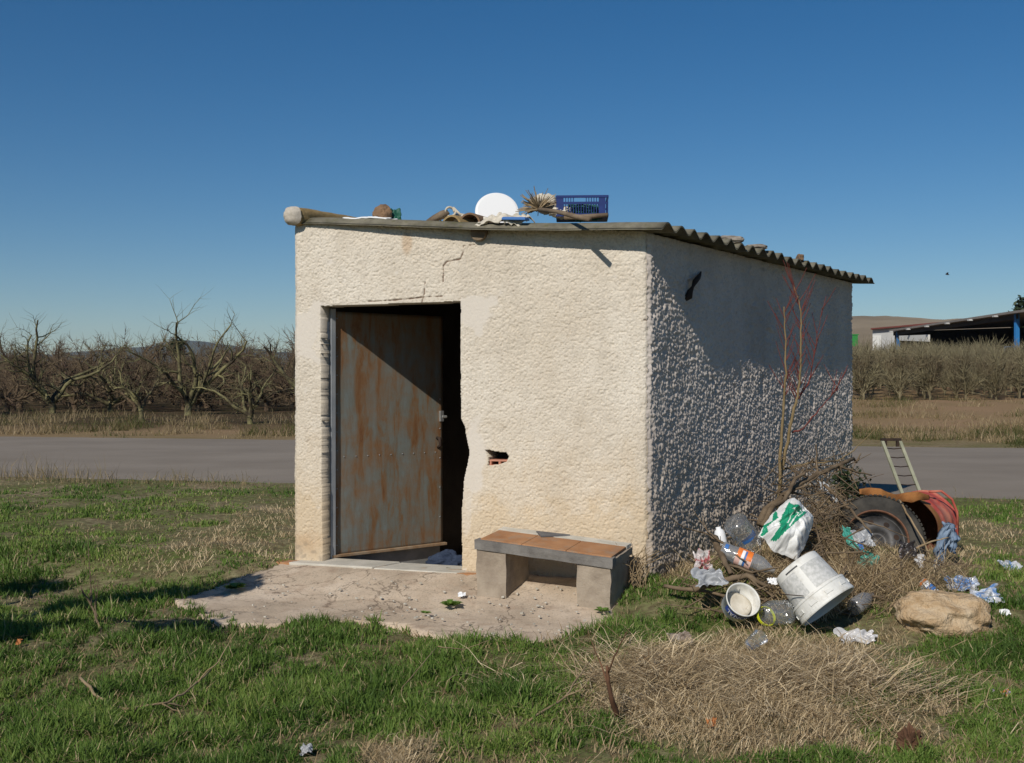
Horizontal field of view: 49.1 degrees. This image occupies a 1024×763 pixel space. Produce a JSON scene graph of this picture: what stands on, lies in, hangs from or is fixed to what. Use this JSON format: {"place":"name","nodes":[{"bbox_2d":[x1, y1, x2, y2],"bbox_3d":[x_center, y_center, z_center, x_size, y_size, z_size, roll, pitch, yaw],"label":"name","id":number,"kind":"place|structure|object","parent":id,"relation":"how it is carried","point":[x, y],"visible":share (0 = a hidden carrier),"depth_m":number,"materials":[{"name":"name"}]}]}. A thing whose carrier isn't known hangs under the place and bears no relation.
{"place":"outdoors","nodes":[
{"label":"outdoors","id":0,"kind":"place"},
{"bbox_2d":[0,340,292,365],"bbox_3d":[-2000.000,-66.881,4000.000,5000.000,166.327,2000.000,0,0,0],"label":"mountain","id":1,"kind":"structure","parent":0,"point":[188,342],"depth_m":3742.52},
{"bbox_2d":[0,383,1023,762],"bbox_3d":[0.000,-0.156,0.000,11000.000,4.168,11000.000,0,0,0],"label":"ground","id":2,"kind":"structure","parent":0,"point":[168,409],"depth_m":9.63,"materials":[{"name":"plant"}]},
{"bbox_2d":[0,341,49,404],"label":"orchard tree","id":3,"kind":"object","parent":2,"relation":"on","point":[15,361],"visible":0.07,"depth_m":55.66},
{"bbox_2d":[0,343,52,411],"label":"orchard tree","id":4,"kind":"object","parent":2,"relation":"on","point":[8,398],"visible":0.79,"depth_m":47.09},
{"bbox_2d":[0,331,79,407],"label":"orchard tree","id":5,"kind":"object","parent":2,"relation":"on","point":[36,366],"visible":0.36,"depth_m":51.77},
{"bbox_2d":[1,332,104,408],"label":"orchard tree","id":6,"kind":"object","parent":2,"relation":"on","point":[55,366],"visible":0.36,"depth_m":50.01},
{"bbox_2d":[9,335,111,411],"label":"orchard tree","id":7,"kind":"object","parent":2,"relation":"on","point":[74,400],"visible":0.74,"depth_m":46.61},
{"bbox_2d":[0,337,123,405],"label":"orchard tree","id":8,"kind":"object","parent":2,"relation":"on","point":[69,404],"visible":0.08,"depth_m":55.83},
{"bbox_2d":[0,311,136,412],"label":"orchard tree","id":9,"kind":"object","parent":2,"relation":"on","point":[44,394],"visible":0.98,"depth_m":43.12,"materials":[{"name":"brown plant"}]},
{"bbox_2d":[35,332,114,407],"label":"orchard tree","id":10,"kind":"object","parent":2,"relation":"on","point":[84,405],"visible":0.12,"depth_m":52.65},
{"bbox_2d":[80,533,101,629],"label":"dead shoots","id":11,"kind":"object","parent":2,"relation":"on","point":[91,605],"visible":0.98,"depth_m":6.96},
{"bbox_2d":[38,327,162,411],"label":"orchard tree","id":12,"kind":"object","parent":2,"relation":"on","point":[112,400],"visible":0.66,"depth_m":46.20,"materials":[{"name":"brown plant"}]},
{"bbox_2d":[43,335,173,408],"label":"orchard tree","id":13,"kind":"object","parent":2,"relation":"on","point":[116,397],"visible":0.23,"depth_m":48.71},
{"bbox_2d":[71,321,184,407],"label":"orchard tree","id":14,"kind":"object","parent":2,"relation":"on","point":[157,352],"visible":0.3,"depth_m":51.98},
{"bbox_2d":[83,343,184,411],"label":"orchard tree","id":15,"kind":"object","parent":2,"relation":"on","point":[133,404],"visible":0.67,"depth_m":45.55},
{"bbox_2d":[96,328,172,406],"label":"orchard tree","id":16,"kind":"object","parent":2,"relation":"on","point":[123,351],"visible":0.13,"depth_m":56.20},
{"bbox_2d":[107,356,165,421],"bbox_3d":[-12.384,0.281,36.559,1.555,2.442,2.730,0,0,9],"label":"orchard tree","id":17,"kind":"object","parent":2,"relation":"on","point":[135,398],"visible":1,"depth_m":36.58,"materials":[{"name":"brown plant"}]},
{"bbox_2d":[79,631,236,712],"bbox_3d":[-1.760,1.446,5.318,0.774,0.402,0.624,0,0,0],"label":"dead branch","id":18,"kind":"object","parent":2,"relation":"on","point":[89,686],"visible":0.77,"depth_m":5.32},
{"bbox_2d":[148,354,201,405],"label":"orchard tree","id":19,"kind":"object","parent":2,"relation":"on","point":[171,400],"visible":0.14,"depth_m":58.68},
{"bbox_2d":[98,288,262,415],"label":"orchard tree","id":20,"kind":"object","parent":2,"relation":"on","point":[192,397],"visible":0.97,"depth_m":41.79,"materials":[{"name":"brown plant"}]},
{"bbox_2d":[131,332,230,410],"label":"orchard tree","id":21,"kind":"object","parent":2,"relation":"on","point":[182,400],"visible":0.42,"depth_m":48.35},
{"bbox_2d":[154,333,240,410],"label":"orchard tree","id":22,"kind":"object","parent":2,"relation":"on","point":[198,401],"visible":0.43,"depth_m":47.04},
{"bbox_2d":[147,343,258,408],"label":"orchard tree","id":23,"kind":"object","parent":2,"relation":"on","point":[208,399],"visible":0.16,"depth_m":53.01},
{"bbox_2d":[162,330,260,405],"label":"orchard tree","id":24,"kind":"object","parent":2,"relation":"on","point":[219,403],"visible":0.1,"depth_m":59.12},
{"bbox_2d":[178,349,282,423],"bbox_3d":[-8.778,0.223,35.395,2.858,2.582,2.586,0,0,31],"label":"orchard tree","id":25,"kind":"object","parent":2,"relation":"on","point":[249,414],"visible":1,"depth_m":35.27,"materials":[{"name":"brown plant"}]},
{"bbox_2d":[204,333,280,406],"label":"orchard tree","id":26,"kind":"object","parent":2,"relation":"on","point":[273,401],"visible":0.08,"depth_m":55.92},
{"bbox_2d":[199,330,293,409],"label":"orchard tree","id":27,"kind":"object","parent":2,"relation":"on","point":[231,381],"visible":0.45,"depth_m":49.05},
{"bbox_2d":[224,330,294,407],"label":"orchard tree","id":28,"kind":"object","parent":2,"relation":"on","point":[271,352],"visible":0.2,"depth_m":52.98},
{"bbox_2d":[233,341,292,410],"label":"orchard tree","id":29,"kind":"object","parent":2,"relation":"on","point":[267,405],"visible":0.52,"depth_m":46.64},
{"bbox_2d":[242,342,295,408],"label":"orchard tree","id":30,"kind":"object","parent":2,"relation":"on","point":[291,397],"visible":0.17,"depth_m":49.93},
{"bbox_2d":[248,325,294,394],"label":"orchard tree","id":31,"kind":"object","parent":2,"relation":"on","point":[281,371],"visible":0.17,"depth_m":44.15,"materials":[{"name":"brown plant"}]},
{"bbox_2d":[258,346,294,410],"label":"orchard tree","id":32,"kind":"object","parent":2,"relation":"on","point":[285,396],"visible":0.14,"depth_m":46.07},
{"bbox_2d":[174,564,634,643],"bbox_3d":[-0.721,1.525,7.652,3.362,0.250,2.283,0,0,0],"label":"concrete apron","id":33,"kind":"object","parent":2,"relation":"on","point":[300,581],"visible":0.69,"depth_m":7.72,"materials":[{"name":"concrete"}]},
{"bbox_2d":[230,576,585,634],"bbox_3d":[-0.801,1.458,7.521,2.688,0.143,1.258,0,0,10],"label":"pale grit","id":34,"kind":"object","parent":33,"relation":"on","point":[416,617],"visible":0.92,"depth_m":7.49,"materials":[{"name":"gravel"}]},
{"bbox_2d":[474,527,631,609],"bbox_3d":[0.288,1.331,7.753,1.009,0.552,0.444,0,0,24],"label":"bench","id":35,"kind":"object","parent":33,"relation":"on","point":[504,554],"visible":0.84,"depth_m":7.66,"materials":[{"name":"concrete"}]},
{"bbox_2d":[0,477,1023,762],"bbox_3d":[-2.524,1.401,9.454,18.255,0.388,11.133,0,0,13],"label":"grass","id":36,"kind":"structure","parent":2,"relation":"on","point":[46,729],"depth_m":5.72,"materials":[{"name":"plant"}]},
{"bbox_2d":[0,478,1023,762],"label":"dry grass","id":37,"kind":"structure","parent":2,"relation":"on","point":[402,754],"depth_m":5.20,"materials":[{"name":"plant"}]},
{"bbox_2d":[0,450,1023,508],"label":"kerb weeds","id":38,"kind":"object","parent":2,"relation":"on","point":[35,475],"visible":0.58,"depth_m":15.57,"materials":[{"name":"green plant"}]},
{"bbox_2d":[525,630,624,723],"bbox_3d":[0.337,1.388,5.293,0.443,0.276,0.769,0,0,9],"label":"dry stalk","id":39,"kind":"object","parent":2,"relation":"on","point":[577,676],"visible":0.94,"depth_m":5.36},
{"bbox_2d":[276,206,874,577],"bbox_3d":[0.991,0.144,10.349,3.030,3.032,5.923,0,0,34],"label":"stone hut","id":40,"kind":"object","parent":2,"relation":"on","point":[460,387],"visible":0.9,"depth_m":8.58,"materials":[{"name":"paint"}]},
{"bbox_2d":[343,216,396,218],"bbox_3d":[-1.075,-1.258,8.693,0.451,0.061,0.214,0,0,20],"label":"plastic sheet","id":41,"kind":"object","parent":40,"relation":"on","point":[371,217],"visible":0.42,"depth_m":8.60,"materials":[{"name":"white"}]},
{"bbox_2d":[372,204,391,217],"bbox_3d":[-1.012,-1.306,8.734,0.158,0.154,0.122,0,0,0],"label":"roof stone","id":42,"kind":"object","parent":41,"relation":"on","point":[382,210],"visible":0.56,"depth_m":8.69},
{"bbox_2d":[327,309,446,563],"bbox_3d":[-1.018,0.510,9.195,1.173,2.170,0.095,0,0,-40],"label":"door","id":43,"kind":"structure","parent":40,"relation":"in","point":[386,413],"depth_m":9.19,"materials":[{"name":"paint"}]},
{"bbox_2d":[426,210,449,220],"bbox_3d":[-0.562,-1.251,8.517,0.180,0.119,0.069,0,0,0],"label":"wood stump","id":44,"kind":"object","parent":40,"relation":"on","point":[440,215],"visible":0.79,"depth_m":8.49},
{"bbox_2d":[426,549,461,565],"bbox_3d":[-0.510,1.494,8.976,0.430,0.294,0.329,0,0,0],"label":"jacket","id":45,"kind":"object","parent":40,"relation":"in","point":[449,557],"visible":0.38,"depth_m":8.91,"materials":[{"name":"blue fabric"}]},
{"bbox_2d":[443,215,477,221],"bbox_3d":[-0.342,-1.214,8.521,0.210,0.086,0.380,0,0,37],"label":"roof tile","id":46,"kind":"object","parent":40,"relation":"on","point":[452,218],"visible":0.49,"depth_m":8.40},
{"bbox_2d":[475,193,518,222],"bbox_3d":[-0.115,-1.303,8.620,0.338,0.317,0.138,0,0,0],"label":"round lid","id":47,"kind":"object","parent":40,"relation":"on","point":[495,204],"visible":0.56,"depth_m":8.63,"materials":[{"name":"white plastic"}]},
{"bbox_2d":[474,212,534,226],"bbox_3d":[-0.057,-1.185,8.229,0.411,0.150,0.226,0,0,20],"label":"dust sheet","id":48,"kind":"object","parent":40,"relation":"on","point":[493,218],"visible":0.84,"depth_m":8.19,"materials":[{"name":"white fabric"}]},
{"bbox_2d":[533,193,555,214],"bbox_3d":[0.256,-1.364,8.622,0.225,0.165,0.177,0,0,0],"label":"cloth bundle","id":49,"kind":"object","parent":40,"relation":"on","point":[545,197],"visible":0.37,"depth_m":8.57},
{"bbox_2d":[515,187,591,221],"bbox_3d":[0.266,-1.282,8.093,0.359,0.383,1.017,0,0,-12],"label":"broom","id":50,"kind":"object","parent":40,"relation":"on","point":[534,204],"visible":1,"depth_m":8.39,"materials":[{"name":"plant"}]},
{"bbox_2d":[556,195,608,221],"bbox_3d":[0.528,-1.301,8.440,0.390,0.155,0.314,0,0,3],"label":"plastic crate","id":51,"kind":"object","parent":40,"relation":"on","point":[601,202],"visible":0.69,"depth_m":8.29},
{"bbox_2d":[567,204,601,221],"bbox_3d":[0.525,-1.271,8.410,0.341,0.149,0.211,0,0,0],"label":"net bundle","id":52,"kind":"object","parent":51,"relation":"in","point":[593,210],"visible":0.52,"depth_m":8.35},
{"bbox_2d":[564,213,607,219],"bbox_3d":[0.541,-1.204,8.169,0.323,0.042,0.040,0,0,12],"label":"stick","id":53,"kind":"object","parent":40,"relation":"on","point":[599,215],"visible":0.69,"depth_m":8.14,"materials":[{"name":"brown wood"}]},
{"bbox_2d":[721,235,743,242],"bbox_3d":[1.734,-1.126,8.899,0.215,0.068,0.123,0,0,0],"label":"roof stone","id":54,"kind":"object","parent":40,"relation":"on","point":[737,239],"visible":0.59,"depth_m":8.85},
{"bbox_2d":[623,542,668,589],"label":"dry weed","id":55,"kind":"object","parent":2,"relation":"on","point":[639,572],"visible":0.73,"depth_m":7.70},
{"bbox_2d":[418,603,1023,760],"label":"straw heap","id":56,"kind":"object","parent":2,"relation":"on","point":[843,670],"visible":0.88,"depth_m":5.53,"materials":[{"name":"plant"}]},
{"bbox_2d":[590,632,626,718],"bbox_3d":[0.464,1.319,5.067,0.093,0.446,0.314,0,0,-22],"label":"pulled root","id":57,"kind":"object","parent":56,"relation":"on","point":[614,707],"visible":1,"depth_m":5.05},
{"bbox_2d":[667,631,693,642],"bbox_3d":[0.985,1.499,6.569,0.160,0.064,0.077,0,0,0],"label":"grey wrapper","id":58,"kind":"object","parent":56,"relation":"on","point":[683,636],"visible":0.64,"depth_m":6.57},
{"bbox_2d":[663,572,796,616],"bbox_3d":[1.402,1.337,7.151,0.884,0.305,0.247,0,0,39],"label":"dead branch","id":59,"kind":"object","parent":2,"relation":"on","point":[678,588],"visible":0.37,"depth_m":7.16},
{"bbox_2d":[721,583,760,621],"bbox_3d":[1.412,1.363,6.907,0.228,0.241,0.227,0,0,0],"label":"plastic tub","id":60,"kind":"object","parent":2,"relation":"on","point":[738,599],"visible":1,"depth_m":6.92,"materials":[{"name":"white"}]},
{"bbox_2d":[692,573,794,621],"bbox_3d":[1.476,1.361,7.200,0.636,0.280,0.350,0,0,8],"label":"dead branch","id":61,"kind":"object","parent":2,"relation":"on","point":[751,577],"visible":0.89,"depth_m":7.11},
{"bbox_2d":[691,567,728,586],"bbox_3d":[1.246,1.239,7.097,0.222,0.115,0.130,0,0,-5],"label":"clear wrap","id":62,"kind":"object","parent":61,"relation":"on","point":[711,576],"visible":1,"depth_m":7.08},
{"bbox_2d":[710,535,779,574],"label":"dead branch","id":63,"kind":"object","parent":61,"relation":"on","point":[719,549],"visible":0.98,"depth_m":7.32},
{"bbox_2d":[756,600,795,625],"bbox_3d":[1.618,1.421,6.892,0.241,0.153,0.160,0,0,0],"label":"clear jar","id":64,"kind":"object","parent":2,"relation":"on","point":[774,621],"visible":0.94,"depth_m":6.92,"materials":[{"name":"white plastic"}]},
{"bbox_2d":[657,438,967,625],"bbox_3d":[2.037,1.046,7.986,2.227,1.179,2.266,0,0,0],"label":"brushwood","id":65,"kind":"object","parent":2,"relation":"on","point":[823,537],"visible":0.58,"depth_m":7.90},
{"bbox_2d":[823,484,908,538],"bbox_3d":[2.533,0.947,8.175,0.168,0.344,0.731,0,0,-37],"label":"dead branch","id":66,"kind":"object","parent":65,"relation":"on","point":[828,488],"visible":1,"depth_m":8.16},
{"bbox_2d":[776,551,853,625],"bbox_3d":[1.834,1.259,6.809,0.468,0.456,0.387,0,0,38],"label":"paint bucket","id":67,"kind":"object","parent":2,"relation":"on","point":[814,585],"visible":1,"depth_m":6.70,"materials":[{"name":"white plastic"}]},
{"bbox_2d":[767,260,874,509],"bbox_3d":[2.510,0.036,9.047,0.921,2.038,0.269,0,0,0],"label":"sapling","id":68,"kind":"object","parent":2,"relation":"on","point":[782,463],"visible":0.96,"depth_m":9.01,"materials":[{"name":"brown plant"}]},
{"bbox_2d":[660,482,989,624],"bbox_3d":[2.169,1.153,7.873,2.461,0.736,2.230,0,0,0],"label":"dry brush","id":69,"kind":"object","parent":2,"relation":"on","point":[855,579],"visible":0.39,"depth_m":7.59,"materials":[{"name":"plant"}]},
{"bbox_2d":[693,548,712,569],"bbox_3d":[1.269,1.186,7.484,0.130,0.133,0.149,0,0,0],"label":"snack wrapper","id":70,"kind":"object","parent":69,"relation":"on","point":[702,557],"visible":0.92,"depth_m":7.51,"materials":[{"name":"plastic"}]},
{"bbox_2d":[668,510,738,552],"bbox_3d":[1.292,1.007,7.502,0.507,0.298,0.197,0,0,4],"label":"dead branch","id":71,"kind":"object","parent":69,"relation":"on","point":[711,535],"visible":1,"depth_m":7.48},
{"bbox_2d":[714,526,726,546],"bbox_3d":[1.456,1.089,7.800,0.098,0.158,0.076,0,0,37],"label":"white canister","id":72,"kind":"object","parent":69,"relation":"on","point":[719,532],"visible":0.68,"depth_m":7.78,"materials":[{"name":"white plastic"}]},
{"bbox_2d":[724,513,761,552],"bbox_3d":[1.623,1.067,7.801,0.310,0.309,0.175,0,0,-29],"label":"water bottle","id":73,"kind":"object","parent":69,"relation":"on","point":[741,518],"visible":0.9,"depth_m":7.84,"materials":[{"name":"clear plastic"}]},
{"bbox_2d":[722,542,774,572],"bbox_3d":[1.552,1.163,7.398,0.369,0.194,0.127,0,0,17],"label":"soft drink bottle","id":74,"kind":"object","parent":69,"relation":"on","point":[746,555],"visible":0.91,"depth_m":7.36,"materials":[{"name":"clear plastic"}]},
{"bbox_2d":[758,498,812,559],"bbox_3d":[1.919,1.016,7.715,0.390,0.404,0.258,0,0,-33],"label":"fertiliser sack","id":75,"kind":"object","parent":69,"relation":"on","point":[786,528],"visible":1,"depth_m":7.64,"materials":[{"name":"white plastic"}]},
{"bbox_2d":[757,445,871,526],"bbox_3d":[2.365,0.781,8.602,1.390,0.573,0.261,0,0,-42],"label":"dead branch","id":76,"kind":"object","parent":69,"relation":"on","point":[808,479],"visible":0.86,"depth_m":8.53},
{"bbox_2d":[760,466,806,527],"bbox_3d":[2.029,0.844,8.324,0.159,0.406,0.840,0,0,33],"label":"dead branch","id":77,"kind":"object","parent":76,"relation":"on","point":[772,506],"visible":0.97,"depth_m":8.20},
{"bbox_2d":[842,525,858,549],"bbox_3d":[2.408,1.118,8.003,0.053,0.171,0.156,0,0,-30],"label":"teal scrap","id":78,"kind":"object","parent":69,"relation":"on","point":[846,532],"visible":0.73,"depth_m":8.01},
{"bbox_2d":[850,529,875,546],"bbox_3d":[2.506,1.128,8.030,0.174,0.133,0.123,0,0,0],"label":"film scrap","id":79,"kind":"object","parent":69,"relation":"on","point":[863,536],"visible":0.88,"depth_m":8.05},
{"bbox_2d":[819,465,882,509],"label":"leafy shrub","id":80,"kind":"object","parent":2,"relation":"on","point":[844,478],"visible":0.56,"depth_m":9.57,"materials":[{"name":"plant"}]},
{"bbox_2d":[833,627,877,643],"bbox_3d":[2.025,1.495,6.584,0.254,0.080,0.125,0,0,0],"label":"white bag","id":81,"kind":"object","parent":2,"relation":"on","point":[855,632],"visible":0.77,"depth_m":6.60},
{"bbox_2d":[847,592,872,614],"bbox_3d":[2.217,1.399,7.085,0.104,0.129,0.257,0,0,44],"label":"clear bottle","id":82,"kind":"object","parent":2,"relation":"on","point":[860,609],"visible":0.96,"depth_m":7.10,"materials":[{"name":"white plastic"}]},
{"bbox_2d":[852,347,876,398],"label":"young tree","id":83,"kind":"object","parent":2,"relation":"on","point":[856,390],"visible":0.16,"depth_m":43.81,"materials":[{"name":"brown plant"}]},
{"bbox_2d":[852,343,884,397],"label":"young tree","id":84,"kind":"object","parent":2,"relation":"on","point":[868,394],"visible":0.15,"depth_m":45.46,"materials":[{"name":"brown plant"}]},
{"bbox_2d":[852,340,890,399],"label":"young tree","id":85,"kind":"object","parent":2,"relation":"on","point":[863,385],"visible":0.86,"depth_m":41.43,"materials":[{"name":"brown plant"}]},
{"bbox_2d":[830,494,926,557],"bbox_3d":[2.777,1.232,8.550,0.716,0.738,0.396,0,0,14],"label":"car wheel","id":86,"kind":"object","parent":2,"relation":"on","point":[886,512],"visible":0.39,"depth_m":8.52,"materials":[{"name":"rubber"}]},
{"bbox_2d":[880,438,920,492],"bbox_3d":[3.503,0.896,9.927,0.178,0.770,0.495,0,0,-27],"label":"ladder","id":87,"kind":"object","parent":2,"relation":"on","point":[902,448],"visible":0.69,"depth_m":10.00,"materials":[{"name":"beige paint"}]},
{"bbox_2d":[875,344,925,398],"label":"young tree","id":88,"kind":"object","parent":2,"relation":"on","point":[913,371],"visible":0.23,"depth_m":43.28,"materials":[{"name":"brown plant"}]},
{"bbox_2d":[869,338,932,398],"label":"young tree","id":89,"kind":"object","parent":2,"relation":"on","point":[899,375],"visible":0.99,"depth_m":41.17,"materials":[{"name":"brown plant"}]},
{"bbox_2d":[871,322,936,351],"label":"farm annex","id":90,"kind":"object","parent":2,"relation":"on","point":[882,334],"visible":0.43,"depth_m":138.00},
{"bbox_2d":[859,488,958,549],"bbox_3d":[3.181,1.171,8.982,0.622,0.678,0.943,0,0,36],"label":"steel drum","id":91,"kind":"object","parent":2,"relation":"on","point":[932,509],"visible":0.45,"depth_m":9.06,"materials":[{"name":"red paint"}]},
{"bbox_2d":[898,539,921,562],"bbox_3d":[2.821,1.215,7.930,0.181,0.203,0.178,0,0,0],"label":"black bag","id":92,"kind":"object","parent":2,"relation":"on","point":[908,547],"visible":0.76,"depth_m":7.95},
{"bbox_2d":[895,722,925,753],"bbox_3d":[1.633,1.487,4.590,0.113,0.179,0.100,0,0,34],"label":"dead stump","id":93,"kind":"object","parent":2,"relation":"on","point":[908,734],"visible":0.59,"depth_m":4.57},
{"bbox_2d":[893,337,948,398],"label":"young tree","id":94,"kind":"object","parent":2,"relation":"on","point":[920,382],"visible":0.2,"depth_m":43.92,"materials":[{"name":"brown plant"}]},
{"bbox_2d":[907,339,951,399],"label":"young tree","id":95,"kind":"object","parent":2,"relation":"on","point":[929,380],"visible":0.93,"depth_m":41.42,"materials":[{"name":"brown plant"}]},
{"bbox_2d":[893,589,991,637],"bbox_3d":[2.624,1.414,6.824,0.566,0.290,0.410,0,0,0],"label":"boulder","id":96,"kind":"object","parent":2,"relation":"on","point":[938,612],"visible":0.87,"depth_m":6.69,"materials":[{"name":"stone"}]},
{"bbox_2d":[932,521,959,566],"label":"denim trousers","id":97,"kind":"object","parent":2,"relation":"on","point":[947,529],"visible":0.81,"depth_m":8.11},
{"bbox_2d":[889,310,1023,350],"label":"open shed","id":98,"kind":"structure","parent":2,"relation":"on","point":[992,324],"depth_m":124.53,"materials":[{"name":"grey metal"}]},
{"bbox_2d":[937,343,984,397],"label":"young tree","id":99,"kind":"object","parent":2,"relation":"on","point":[954,388],"visible":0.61,"depth_m":43.89,"materials":[{"name":"brown plant"}]},
{"bbox_2d":[944,575,979,590],"bbox_3d":[3.025,1.355,7.516,0.231,0.100,0.112,0,0,0],"label":"printed wrapper","id":100,"kind":"object","parent":2,"relation":"on","point":[973,581],"visible":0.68,"depth_m":7.52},
{"bbox_2d":[949,341,1002,399],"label":"young tree","id":101,"kind":"object","parent":2,"relation":"on","point":[963,367],"visible":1,"depth_m":41.16,"materials":[{"name":"brown plant"}]},
{"bbox_2d":[970,583,1004,603],"bbox_3d":[3.003,1.342,7.079,0.193,0.112,0.166,0,0,0],"label":"printed wrapper","id":102,"kind":"object","parent":2,"relation":"on","point":[985,592],"visible":0.81,"depth_m":7.10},
{"bbox_2d":[970,342,1011,398],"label":"young tree","id":103,"kind":"object","parent":2,"relation":"on","point":[988,360],"visible":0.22,"depth_m":43.64,"materials":[{"name":"brown plant"}]},
{"bbox_2d":[963,343,1019,399],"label":"young tree","id":104,"kind":"object","parent":2,"relation":"on","point":[995,380],"visible":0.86,"depth_m":41.42,"materials":[{"name":"brown plant"}]},
{"bbox_2d":[968,335,1023,396],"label":"young tree","id":105,"kind":"object","parent":2,"relation":"on","point":[996,346],"visible":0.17,"depth_m":45.64,"materials":[{"name":"brown plant"}]},
{"bbox_2d":[1003,339,1023,397],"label":"young tree","id":106,"kind":"object","parent":2,"relation":"on","point":[1018,388],"visible":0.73,"depth_m":43.98,"materials":[{"name":"brown plant"}]},
{"bbox_2d":[1007,338,1023,386],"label":"young tree","id":107,"kind":"object","parent":2,"relation":"on","point":[1022,355],"visible":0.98,"depth_m":41.14,"materials":[{"name":"brown plant"}]},
{"bbox_2d":[1008,295,1023,327],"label":"evergreen tree","id":108,"kind":"object","parent":2,"relation":"on","point":[1019,304],"visible":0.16,"depth_m":135.05,"materials":[{"name":"green plant"}]},
{"bbox_2d":[0,437,1023,498],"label":"road","id":109,"kind":"structure","parent":0,"point":[997,473],"depth_m":19.01,"materials":[{"name":"asphalt"}]},
{"bbox_2d":[0,391,1023,447],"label":"verge grass","id":110,"kind":"structure","parent":0,"point":[911,434],"depth_m":30.64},
{"bbox_2d":[0,0,1023,353],"label":"sky","id":111,"kind":"structure","parent":0,"point":[149,149],"materials":[{"name":"blue"}]},
{"bbox_2d":[536,531,569,536],"bbox_3d":[0.292,1.077,7.922,0.238,0.027,0.132,0,0,0],"label":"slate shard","id":112,"kind":"object","parent":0,"point":[545,534],"visible":1,"depth_m":7.89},
{"bbox_2d":[851,316,1010,350],"bbox_3d":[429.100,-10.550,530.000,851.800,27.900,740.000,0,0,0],"label":"hill","id":113,"kind":"structure","parent":0,"point":[862,325],"depth_m":344.93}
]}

